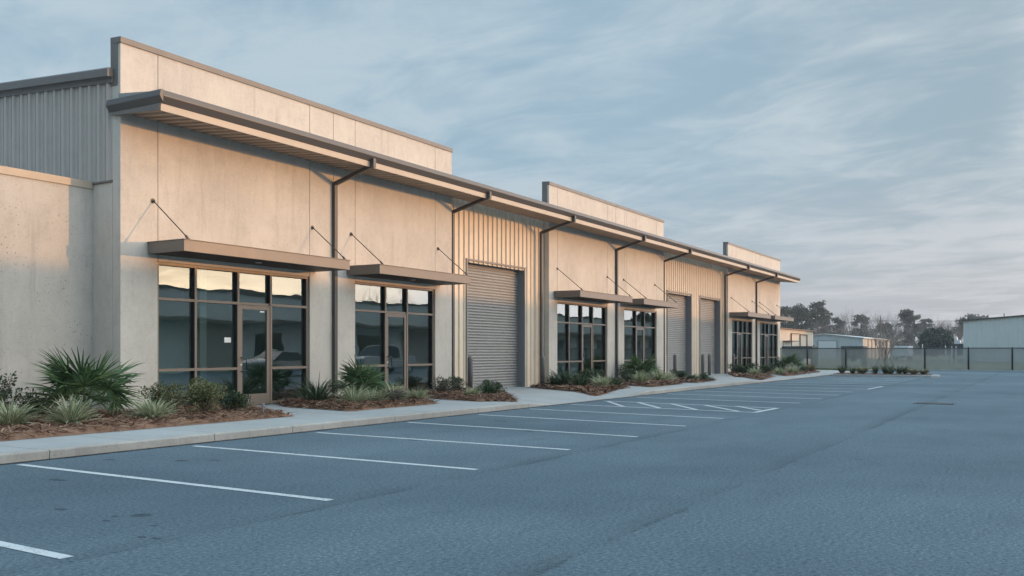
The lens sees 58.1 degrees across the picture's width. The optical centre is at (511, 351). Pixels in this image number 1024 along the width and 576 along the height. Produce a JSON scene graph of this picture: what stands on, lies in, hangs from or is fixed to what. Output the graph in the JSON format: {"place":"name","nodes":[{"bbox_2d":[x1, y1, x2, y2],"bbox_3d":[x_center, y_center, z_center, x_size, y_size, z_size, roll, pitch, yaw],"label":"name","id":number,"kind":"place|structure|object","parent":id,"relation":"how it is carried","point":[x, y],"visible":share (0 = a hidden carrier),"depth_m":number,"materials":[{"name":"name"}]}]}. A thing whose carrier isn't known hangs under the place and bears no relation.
{"place":"outdoors","nodes":[
{"label":"outdoors","id":0,"kind":"place"},
{"bbox_2d":[0,370,847,452],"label":"sidewalk","id":1,"kind":"structure","parent":0,"point":[303,415],"depth_m":19.58,"materials":[{"name":"concrete"}]},
{"bbox_2d":[0,403,292,440],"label":"pine straw bed","id":2,"kind":"object","parent":1,"relation":"on","point":[122,420],"visible":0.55,"depth_m":16.21,"materials":[{"name":"plant"}]},
{"bbox_2d":[0,369,28,409],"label":"leggy shrub","id":3,"kind":"object","parent":2,"relation":"on","point":[4,393],"visible":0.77,"depth_m":15.86,"materials":[{"name":"green plant"}]},
{"bbox_2d":[0,398,43,425],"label":"striped grass","id":4,"kind":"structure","parent":2,"relation":"on","point":[14,416],"depth_m":15.25,"materials":[{"name":"plant"}]},
{"bbox_2d":[14,387,64,415],"bbox_3d":[-9.065,0.966,17.519,0.883,0.605,0.901,0,0,-42],"label":"leggy shrub","id":5,"kind":"object","parent":2,"relation":"on","point":[30,396],"visible":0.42,"depth_m":17.42,"materials":[{"name":"green plant"}]},
{"bbox_2d":[35,392,104,423],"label":"striped grass","id":6,"kind":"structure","parent":2,"relation":"on","point":[73,412],"depth_m":15.53,"materials":[{"name":"plant"}]},
{"bbox_2d":[24,345,146,414],"bbox_3d":[-8.066,0.555,17.421,2.368,1.425,2.333,0,0,-12],"label":"fan palm","id":7,"kind":"object","parent":2,"relation":"on","point":[67,379],"visible":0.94,"depth_m":17.12,"materials":[{"name":"green plant"}]},
{"bbox_2d":[125,393,180,418],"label":"striped grass","id":8,"kind":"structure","parent":2,"relation":"on","point":[146,410],"depth_m":16.80,"materials":[{"name":"plant"}]},
{"bbox_2d":[138,381,188,410],"bbox_3d":[-7.105,0.941,18.795,0.848,0.698,1.257,0,0,-42],"label":"round shrub","id":9,"kind":"object","parent":2,"relation":"on","point":[161,389],"visible":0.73,"depth_m":18.55,"materials":[{"name":"green plant"}]},
{"bbox_2d":[183,376,227,413],"bbox_3d":[-6.052,0.888,18.139,0.864,0.799,0.999,0,0,-20],"label":"round shrub","id":10,"kind":"object","parent":2,"relation":"on","point":[201,394],"visible":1,"depth_m":18.03,"materials":[{"name":"green plant"}]},
{"bbox_2d":[219,389,251,410],"bbox_3d":[-5.686,1.030,19.050,0.717,0.519,0.627,0,0,-3],"label":"round shrub","id":11,"kind":"object","parent":2,"relation":"on","point":[233,400],"visible":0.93,"depth_m":18.90,"materials":[{"name":"green plant"}]},
{"bbox_2d":[272,394,441,411],"bbox_3d":[-3.679,1.216,23.388,3.844,0.240,5.544,0,0,30],"label":"pine straw bed","id":12,"kind":"object","parent":1,"relation":"on","point":[331,404],"visible":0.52,"depth_m":21.65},
{"bbox_2d":[288,373,345,400],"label":"spiky grass","id":13,"kind":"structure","parent":12,"relation":"on","point":[320,394],"depth_m":22.32,"materials":[{"name":"green plant"}]},
{"bbox_2d":[332,383,377,402],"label":"striped grass","id":14,"kind":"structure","parent":12,"relation":"on","point":[352,395],"depth_m":21.66,"materials":[{"name":"plant"}]},
{"bbox_2d":[323,355,395,396],"bbox_3d":[-3.821,0.655,23.438,1.902,1.222,1.846,0,0,30],"label":"fan palm","id":15,"kind":"object","parent":12,"relation":"on","point":[359,376],"visible":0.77,"depth_m":23.19,"materials":[{"name":"green plant"}]},
{"bbox_2d":[362,386,390,401],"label":"striped grass","id":16,"kind":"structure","parent":12,"relation":"on","point":[379,395],"depth_m":22.17,"materials":[{"name":"plant"}]},
{"bbox_2d":[376,388,406,401],"bbox_3d":[-2.978,1.093,22.466,0.783,0.393,0.609,0,0,7],"label":"round shrub","id":17,"kind":"object","parent":12,"relation":"on","point":[396,396],"visible":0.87,"depth_m":22.46,"materials":[{"name":"green plant"}]},
{"bbox_2d":[376,380,413,399],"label":"striped grass","id":18,"kind":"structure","parent":12,"relation":"on","point":[397,387],"depth_m":22.89,"materials":[{"name":"plant"}]},
{"bbox_2d":[406,385,429,398],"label":"striped grass","id":19,"kind":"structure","parent":12,"relation":"on","point":[420,393],"depth_m":23.50,"materials":[{"name":"plant"}]},
{"bbox_2d":[412,387,521,401],"bbox_3d":[-1.464,1.239,27.320,3.116,0.253,6.618,0,0,-7],"label":"pine straw bed","id":20,"kind":"object","parent":1,"relation":"on","point":[457,394],"visible":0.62,"depth_m":25.26,"materials":[{"name":"plant"}]},
{"bbox_2d":[428,375,463,391],"bbox_3d":[-1.925,0.983,27.249,1.098,0.612,0.751,0,0,-2],"label":"twiggy shrub","id":21,"kind":"object","parent":20,"relation":"on","point":[440,386],"visible":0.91,"depth_m":27.25,"materials":[{"name":"green plant"}]},
{"bbox_2d":[444,375,467,389],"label":"round shrub","id":22,"kind":"object","parent":20,"relation":"on","point":[455,379],"visible":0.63,"depth_m":28.47,"materials":[{"name":"green plant"}]},
{"bbox_2d":[460,387,483,394],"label":"striped grass","id":23,"kind":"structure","parent":20,"relation":"on","point":[472,391],"depth_m":25.39,"materials":[{"name":"plant"}]},
{"bbox_2d":[473,383,500,393],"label":"mounding grass","id":24,"kind":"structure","parent":20,"relation":"on","point":[488,389],"depth_m":25.91,"materials":[{"name":"green plant"}]},
{"bbox_2d":[476,379,506,392],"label":"round shrub","id":25,"kind":"object","parent":20,"relation":"on","point":[486,382],"visible":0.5,"depth_m":26.64,"materials":[{"name":"green plant"}]},
{"bbox_2d":[468,356,472,387],"bbox_3d":[-1.351,0.750,29.759,0.170,1.200,0.170,0,0,30],"label":"bollard","id":26,"kind":"object","parent":1,"relation":"on","point":[470,371],"visible":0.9,"depth_m":29.69,"materials":[{"name":"metal"}]},
{"bbox_2d":[540,355,544,382],"bbox_3d":[1.125,0.750,33.988,0.170,1.200,0.170,0,0,30],"label":"bollard","id":27,"kind":"object","parent":1,"relation":"on","point":[542,365],"visible":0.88,"depth_m":33.91,"materials":[{"name":"metal"}]},
{"bbox_2d":[529,380,629,395],"bbox_3d":[2.420,1.253,33.341,3.865,0.286,8.525,0,0,20],"label":"pine straw bed","id":28,"kind":"object","parent":1,"relation":"on","point":[592,389],"visible":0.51,"depth_m":31.08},
{"bbox_2d":[541,371,559,383],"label":"spiky grass","id":29,"kind":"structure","parent":28,"relation":"on","point":[547,380],"depth_m":33.34,"materials":[{"name":"green plant"}]},
{"bbox_2d":[544,367,575,384],"bbox_3d":[1.813,0.872,32.828,1.574,0.821,1.550,0,0,-37],"label":"shrub","id":30,"kind":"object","parent":28,"relation":"on","point":[561,380],"depth_m":32.66,"materials":[{"name":"green plant"}]},
{"bbox_2d":[563,372,593,385],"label":"spiky grass","id":31,"kind":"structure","parent":28,"relation":"on","point":[580,381],"depth_m":32.17,"materials":[{"name":"green plant"}]},
{"bbox_2d":[577,368,605,384],"bbox_3d":[2.788,0.938,33.115,1.112,0.702,1.022,0,0,-2],"label":"round shrub","id":32,"kind":"object","parent":28,"relation":"on","point":[588,372],"visible":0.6,"depth_m":33.01,"materials":[{"name":"green plant"}]},
{"bbox_2d":[587,375,617,385],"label":"striped grass","id":33,"kind":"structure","parent":28,"relation":"on","point":[601,381],"depth_m":31.60,"materials":[{"name":"plant"}]},
{"bbox_2d":[604,374,624,385],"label":"mounding grass","id":34,"kind":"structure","parent":28,"relation":"on","point":[612,380],"depth_m":32.69,"materials":[{"name":"green plant"}]},
{"bbox_2d":[606,377,681,386],"bbox_3d":[5.356,1.227,38.354,3.116,0.218,8.907,0,0,-7],"label":"pine straw bed","id":35,"kind":"object","parent":1,"relation":"on","point":[654,383],"visible":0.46,"depth_m":35.60,"materials":[{"name":"plant"}]},
{"bbox_2d":[616,366,636,379],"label":"leggy shrub","id":36,"kind":"object","parent":35,"relation":"on","point":[629,370],"visible":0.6,"depth_m":38.11,"materials":[{"name":"green plant"}]},
{"bbox_2d":[622,372,635,380],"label":"mounding grass","id":37,"kind":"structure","parent":35,"relation":"on","point":[628,377],"depth_m":37.30,"materials":[{"name":"green plant"}]},
{"bbox_2d":[619,353,661,377],"bbox_3d":[5.629,0.654,40.932,2.294,1.340,2.194,0,0,38],"label":"fan palm","id":38,"kind":"object","parent":35,"relation":"on","point":[648,364],"visible":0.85,"depth_m":40.74,"materials":[{"name":"green plant"}]},
{"bbox_2d":[629,369,654,381],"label":"striped grass","id":39,"kind":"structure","parent":35,"relation":"on","point":[640,377],"depth_m":35.83,"materials":[{"name":"plant"}]},
{"bbox_2d":[648,369,674,379],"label":"striped grass","id":40,"kind":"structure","parent":35,"relation":"on","point":[659,376],"depth_m":38.09,"materials":[{"name":"plant"}]},
{"bbox_2d":[673,354,676,375],"bbox_3d":[8.121,0.750,45.941,0.170,1.200,0.170,0,0,30],"label":"bollard","id":41,"kind":"object","parent":1,"relation":"on","point":[674,361],"visible":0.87,"depth_m":45.89,"materials":[{"name":"metal"}]},
{"bbox_2d":[649,376,716,382],"bbox_3d":[7.863,1.222,42.227,2.634,0.237,7.590,0,0,-8],"label":"pine straw bed","id":42,"kind":"object","parent":1,"relation":"on","point":[692,380],"visible":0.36,"depth_m":39.42,"materials":[{"name":"plant"}]},
{"bbox_2d":[670,369,687,377],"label":"round shrub","id":43,"kind":"object","parent":42,"relation":"on","point":[679,374],"visible":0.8,"depth_m":41.57,"materials":[{"name":"green plant"}]},
{"bbox_2d":[699,372,714,380],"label":"round shrub","id":44,"kind":"object","parent":42,"relation":"on","point":[704,376],"visible":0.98,"depth_m":39.98,"materials":[{"name":"green plant"}]},
{"bbox_2d":[701,354,703,372],"bbox_3d":[10.268,0.750,49.608,0.170,1.200,0.170,0,0,30],"label":"bollard","id":45,"kind":"object","parent":1,"relation":"on","point":[702,362],"visible":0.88,"depth_m":49.53,"materials":[{"name":"metal"}]},
{"bbox_2d":[708,354,710,374],"bbox_3d":[10.824,0.750,50.558,0.170,1.200,0.170,0,0,30],"label":"bollard","id":46,"kind":"object","parent":1,"relation":"on","point":[709,363],"visible":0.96,"depth_m":50.49,"materials":[{"name":"metal"}]},
{"bbox_2d":[728,371,774,379],"bbox_3d":[13.166,1.251,50.746,2.491,0.270,13.169,0,0,10],"label":"pine straw bed","id":47,"kind":"object","parent":1,"relation":"on","point":[763,376],"visible":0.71,"depth_m":47.32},
{"bbox_2d":[727,363,746,372],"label":"round shrub","id":48,"kind":"object","parent":47,"relation":"on","point":[735,368],"visible":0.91,"depth_m":50.56,"materials":[{"name":"green plant"}]},
{"bbox_2d":[736,363,760,372],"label":"round shrub","id":49,"kind":"object","parent":47,"relation":"on","point":[748,365],"visible":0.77,"depth_m":50.25,"materials":[{"name":"green plant"}]},
{"bbox_2d":[746,366,764,374],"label":"striped grass","id":50,"kind":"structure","parent":47,"relation":"on","point":[755,371],"depth_m":47.92,"materials":[{"name":"plant"}]},
{"bbox_2d":[758,364,774,373],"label":"round shrub","id":51,"kind":"object","parent":47,"relation":"on","point":[766,368],"visible":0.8,"depth_m":50.38,"materials":[{"name":"green plant"}]},
{"bbox_2d":[769,367,820,375],"bbox_3d":[17.392,1.234,58.926,4.518,0.260,17.779,0,0,18],"label":"pine straw bed","id":52,"kind":"object","parent":1,"relation":"on","point":[798,373],"visible":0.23,"depth_m":54.48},
{"bbox_2d":[772,357,786,369],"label":"leggy shrub","id":53,"kind":"object","parent":52,"relation":"on","point":[777,364],"visible":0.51,"depth_m":54.98,"materials":[{"name":"green plant"}]},
{"bbox_2d":[774,367,786,373],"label":"striped grass","id":54,"kind":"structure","parent":52,"relation":"on","point":[780,370],"depth_m":50.79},
{"bbox_2d":[772,353,804,366],"bbox_3d":[18.911,0.609,62.865,2.317,1.316,2.045,0,0,14],"label":"fan palm","id":55,"kind":"object","parent":52,"relation":"on","point":[792,358],"visible":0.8,"depth_m":62.56,"materials":[{"name":"green plant"}]},
{"bbox_2d":[3,368,987,452],"bbox_3d":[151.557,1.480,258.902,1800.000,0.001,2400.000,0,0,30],"label":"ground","id":56,"kind":"structure","parent":0,"point":[452,407],"depth_m":23.46,"materials":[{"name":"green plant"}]},
{"bbox_2d":[0,36,800,411],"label":"warehouse building","id":57,"kind":"structure","parent":56,"relation":"on","point":[168,218],"depth_m":24.74,"materials":[{"name":"beige concrete"}]},
{"bbox_2d":[465,258,525,390],"bbox_3d":[-0.675,-0.810,32.672,0.405,4.620,4.050,0,0,30],"label":"roller door","id":58,"kind":"structure","parent":57,"relation":"in","point":[495,297],"depth_m":33.10,"materials":[{"name":"beige metal"}]},
{"bbox_2d":[666,290,691,374],"bbox_3d":[8.694,-0.810,48.676,0.405,4.620,3.760,0,0,30],"label":"roller door","id":59,"kind":"structure","parent":57,"relation":"in","point":[678,320],"depth_m":49.50,"materials":[{"name":"beige metal"}]},
{"bbox_2d":[699,295,720,373],"bbox_3d":[11.238,-0.810,53.021,0.405,4.620,3.690,0,0,30],"label":"roller door","id":60,"kind":"structure","parent":57,"relation":"in","point":[709,309],"depth_m":53.85,"materials":[{"name":"beige metal"}]},
{"bbox_2d":[0,374,829,464],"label":"kerb","id":61,"kind":"structure","parent":56,"relation":"on","point":[53,453],"depth_m":15.69,"materials":[{"name":"concrete"}]},
{"bbox_2d":[780,306,798,328],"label":"pine tree","id":62,"kind":"object","parent":56,"relation":"on","point":[792,314],"visible":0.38,"depth_m":289.35,"materials":[{"name":"green plant"}]},
{"bbox_2d":[788,303,804,322],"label":"pine tree","id":63,"kind":"object","parent":56,"relation":"on","point":[796,306],"visible":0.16,"depth_m":310.03,"materials":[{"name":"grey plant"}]},
{"bbox_2d":[782,346,817,347],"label":"covered trailer","id":64,"kind":"object","parent":56,"relation":"on","point":[799,346],"visible":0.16,"depth_m":88.14,"materials":[{"name":"metal"}]},
{"bbox_2d":[794,307,818,330],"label":"pine tree","id":65,"kind":"object","parent":56,"relation":"on","point":[803,314],"visible":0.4,"depth_m":293.98,"materials":[{"name":"green plant"}]},
{"bbox_2d":[807,300,827,333],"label":"pine tree","id":66,"kind":"object","parent":56,"relation":"on","point":[817,311],"visible":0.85,"depth_m":298.61,"materials":[{"name":"green plant"}]},
{"bbox_2d":[808,317,836,334],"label":"bare tree","id":67,"kind":"object","parent":56,"relation":"on","point":[821,327],"visible":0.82,"depth_m":291.15,"materials":[{"name":"plant"}]},
{"bbox_2d":[818,310,832,333],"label":"pine tree","id":68,"kind":"object","parent":56,"relation":"on","point":[828,317],"visible":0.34,"depth_m":303.12,"materials":[{"name":"green plant"}]},
{"bbox_2d":[830,317,845,333],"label":"pine tree","id":69,"kind":"object","parent":56,"relation":"on","point":[836,319],"visible":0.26,"depth_m":318.83,"materials":[{"name":"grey plant"}]},
{"bbox_2d":[829,310,876,332],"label":"bare tree","id":70,"kind":"object","parent":56,"relation":"on","point":[851,320],"visible":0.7,"depth_m":318.27,"materials":[{"name":"plant"}]},
{"bbox_2d":[841,346,866,347],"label":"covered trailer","id":71,"kind":"object","parent":56,"relation":"on","point":[854,346],"visible":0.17,"depth_m":89.98,"materials":[{"name":"metal"}]},
{"bbox_2d":[850,314,869,335],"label":"pine tree","id":72,"kind":"object","parent":56,"relation":"on","point":[859,318],"visible":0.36,"depth_m":328.97,"materials":[{"name":"green plant"}]},
{"bbox_2d":[857,321,887,335],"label":"bare tree","id":73,"kind":"object","parent":56,"relation":"on","point":[870,328],"visible":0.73,"depth_m":303.08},
{"bbox_2d":[864,312,895,332],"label":"bare tree","id":74,"kind":"object","parent":56,"relation":"on","point":[879,322],"visible":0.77,"depth_m":318.23,"materials":[{"name":"plant"}]},
{"bbox_2d":[804,326,962,347],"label":"woodland undergrowth","id":75,"kind":"object","parent":56,"relation":"on","point":[901,344],"visible":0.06,"depth_m":299.07,"materials":[{"name":"plant"}]},
{"bbox_2d":[877,314,902,338],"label":"bare tree","id":76,"kind":"object","parent":56,"relation":"on","point":[891,323],"visible":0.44,"depth_m":320.47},
{"bbox_2d":[888,324,907,342],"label":"bare tree","id":77,"kind":"object","parent":56,"relation":"on","point":[899,333],"visible":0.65,"depth_m":301.78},
{"bbox_2d":[780,347,1023,369],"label":"chain link fence","id":78,"kind":"object","parent":56,"relation":"on","point":[1011,358],"visible":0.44,"depth_m":70.64,"materials":[{"name":"black metal"}]},
{"bbox_2d":[896,309,921,344],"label":"pine tree","id":79,"kind":"object","parent":56,"relation":"on","point":[905,314],"visible":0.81,"depth_m":309.22,"materials":[{"name":"green plant"}]},
{"bbox_2d":[902,322,927,345],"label":"bare tree","id":80,"kind":"object","parent":56,"relation":"on","point":[914,333],"visible":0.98,"depth_m":300.02,"materials":[{"name":"plant"}]},
{"bbox_2d":[915,318,933,341],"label":"pine tree","id":81,"kind":"object","parent":56,"relation":"on","point":[925,321],"visible":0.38,"depth_m":314.24,"materials":[{"name":"green plant"}]},
{"bbox_2d":[838,369,1023,372],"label":"lot edge kerb","id":82,"kind":"structure","parent":56,"relation":"on","point":[959,370],"depth_m":67.74,"materials":[{"name":"concrete"}]},
{"bbox_2d":[917,327,953,347],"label":"evergreen tree","id":83,"kind":"object","parent":56,"relation":"on","point":[931,338],"visible":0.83,"depth_m":227.41,"materials":[{"name":"green plant"}]},
{"bbox_2d":[952,317,966,338],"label":"evergreen tree","id":84,"kind":"object","parent":56,"relation":"on","point":[960,323],"visible":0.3,"depth_m":329.65,"materials":[{"name":"green plant"}]},
{"bbox_2d":[957,313,989,320],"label":"evergreen tree","id":85,"kind":"object","parent":56,"relation":"on","point":[971,316],"visible":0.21,"depth_m":328.95,"materials":[{"name":"green plant"}]},
{"bbox_2d":[0,370,1023,575],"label":"parking lot","id":86,"kind":"structure","parent":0,"point":[889,478],"depth_m":9.34,"materials":[{"name":"asphalt"}]},
{"bbox_2d":[0,541,71,558],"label":"stall line","id":87,"kind":"object","parent":86,"relation":"on","point":[32,550],"visible":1,"depth_m":6.69,"materials":[{"name":"white paint"}]},
{"bbox_2d":[18,464,332,500],"bbox_3d":[-4.036,1.446,10.376,5.352,0.001,0.108,0,0,32],"label":"stall line","id":88,"kind":"object","parent":86,"relation":"on","point":[281,494],"visible":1,"depth_m":10.09,"materials":[{"name":"white paint"}]},
{"bbox_2d":[196,446,476,469],"bbox_3d":[-2.648,1.446,12.698,5.264,0.001,0.109,0,0,33],"label":"stall line","id":89,"kind":"object","parent":86,"relation":"on","point":[342,458],"visible":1,"depth_m":12.44,"materials":[{"name":"white paint"}]},
{"bbox_2d":[316,432,569,449],"bbox_3d":[-1.318,1.446,15.000,5.199,0.001,0.109,0,0,34],"label":"stall line","id":90,"kind":"object","parent":86,"relation":"on","point":[445,441],"visible":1,"depth_m":14.78,"materials":[{"name":"white paint"}]},
{"bbox_2d":[408,422,638,436],"bbox_3d":[0.001,1.446,17.213,5.325,0.001,0.109,0,0,37],"label":"stall line","id":91,"kind":"object","parent":86,"relation":"on","point":[525,429],"visible":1,"depth_m":17.05,"materials":[{"name":"white paint"}]},
{"bbox_2d":[479,414,679,425],"bbox_3d":[1.304,1.446,19.468,5.250,0.001,0.109,0,0,38],"label":"stall line","id":92,"kind":"object","parent":86,"relation":"on","point":[582,420],"visible":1,"depth_m":19.27,"materials":[{"name":"white paint"}]},
{"bbox_2d":[541,409,721,418],"bbox_3d":[2.505,1.446,21.540,5.279,0.001,0.109,0,0,39],"label":"stall line","id":93,"kind":"object","parent":86,"relation":"on","point":[627,413],"visible":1,"depth_m":21.45,"materials":[{"name":"white paint"}]},
{"bbox_2d":[571,404,737,411],"bbox_3d":[3.686,1.446,23.479,5.293,0.001,0.109,0,0,38],"label":"stall line","id":94,"kind":"object","parent":86,"relation":"on","point":[662,408],"visible":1,"depth_m":23.32,"materials":[{"name":"white paint"}]},
{"bbox_2d":[830,374,939,377],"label":"traffic island kerb","id":95,"kind":"structure","parent":86,"relation":"on","point":[860,375],"depth_m":52.16,"materials":[{"name":"concrete"}]},
{"bbox_2d":[833,373,932,374],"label":"island mulch","id":96,"kind":"object","parent":95,"relation":"on","point":[882,374],"visible":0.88,"depth_m":52.60,"materials":[{"name":"brown wood"}]},
{"bbox_2d":[834,364,848,372],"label":"island grass","id":97,"kind":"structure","parent":96,"relation":"on","point":[840,369],"depth_m":54.80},
{"bbox_2d":[855,366,871,373],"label":"shrub","id":98,"kind":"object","parent":96,"relation":"on","point":[861,370],"depth_m":53.49,"materials":[{"name":"plant"}]},
{"bbox_2d":[866,365,880,373],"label":"island grass","id":99,"kind":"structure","parent":96,"relation":"on","point":[875,370],"depth_m":52.94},
{"bbox_2d":[868,329,902,365],"bbox_3d":[21.650,-0.052,53.452,2.155,2.768,2.220,0,0,30],"label":"young bare tree","id":100,"kind":"object","parent":96,"relation":"on","point":[890,347],"visible":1,"depth_m":53.52,"materials":[{"name":"brown plant"}]},
{"bbox_2d":[884,365,895,373],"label":"island grass","id":101,"kind":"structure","parent":96,"relation":"on","point":[892,370],"depth_m":52.64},
{"bbox_2d":[913,402,954,404],"bbox_3d":[11.704,1.442,25.536,1.000,0.012,0.620,0,0,30],"label":"drain grate","id":102,"kind":"object","parent":86,"relation":"on","point":[933,403],"visible":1,"depth_m":25.47,"materials":[{"name":"black metal"}]},
{"bbox_2d":[0,0,1023,346],"label":"sky","id":103,"kind":"structure","parent":0,"point":[872,149],"materials":[{"name":"blue"}]},
{"bbox_2d":[785,365,798,372],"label":"striped grass","id":104,"kind":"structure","parent":0,"point":[791,369],"depth_m":53.35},
{"bbox_2d":[780,328,815,347],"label":"cream building","id":105,"kind":"structure","parent":0,"point":[794,337],"depth_m":108.42,"materials":[{"name":"metal"}]},
{"bbox_2d":[804,362,816,370],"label":"dry grass","id":106,"kind":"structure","parent":0,"point":[811,367],"depth_m":58.28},
{"bbox_2d":[813,334,889,347],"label":"gable shed","id":107,"kind":"structure","parent":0,"point":[828,341],"depth_m":183.08,"materials":[{"name":"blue metal"}]},
{"bbox_2d":[818,340,836,347],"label":"roller door","id":108,"kind":"structure","parent":107,"relation":"in","point":[821,343],"depth_m":183.26,"materials":[{"name":"white metal"}]},
{"bbox_2d":[875,322,893,338],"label":"pine tree","id":109,"kind":"object","parent":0,"point":[891,325],"visible":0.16,"depth_m":328.94,"materials":[{"name":"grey plant"}]},
{"bbox_2d":[815,368,1014,371],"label":"grass verge","id":110,"kind":"object","parent":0,"point":[870,368],"depth_m":70.69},
{"bbox_2d":[950,337,962,347],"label":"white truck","id":111,"kind":"object","parent":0,"point":[957,343],"visible":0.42,"depth_m":177.64,"materials":[{"name":"metal"}]},
{"bbox_2d":[962,315,1023,347],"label":"pale metal building","id":112,"kind":"structure","parent":0,"point":[1001,332],"depth_m":124.17,"materials":[{"name":"grey metal"}]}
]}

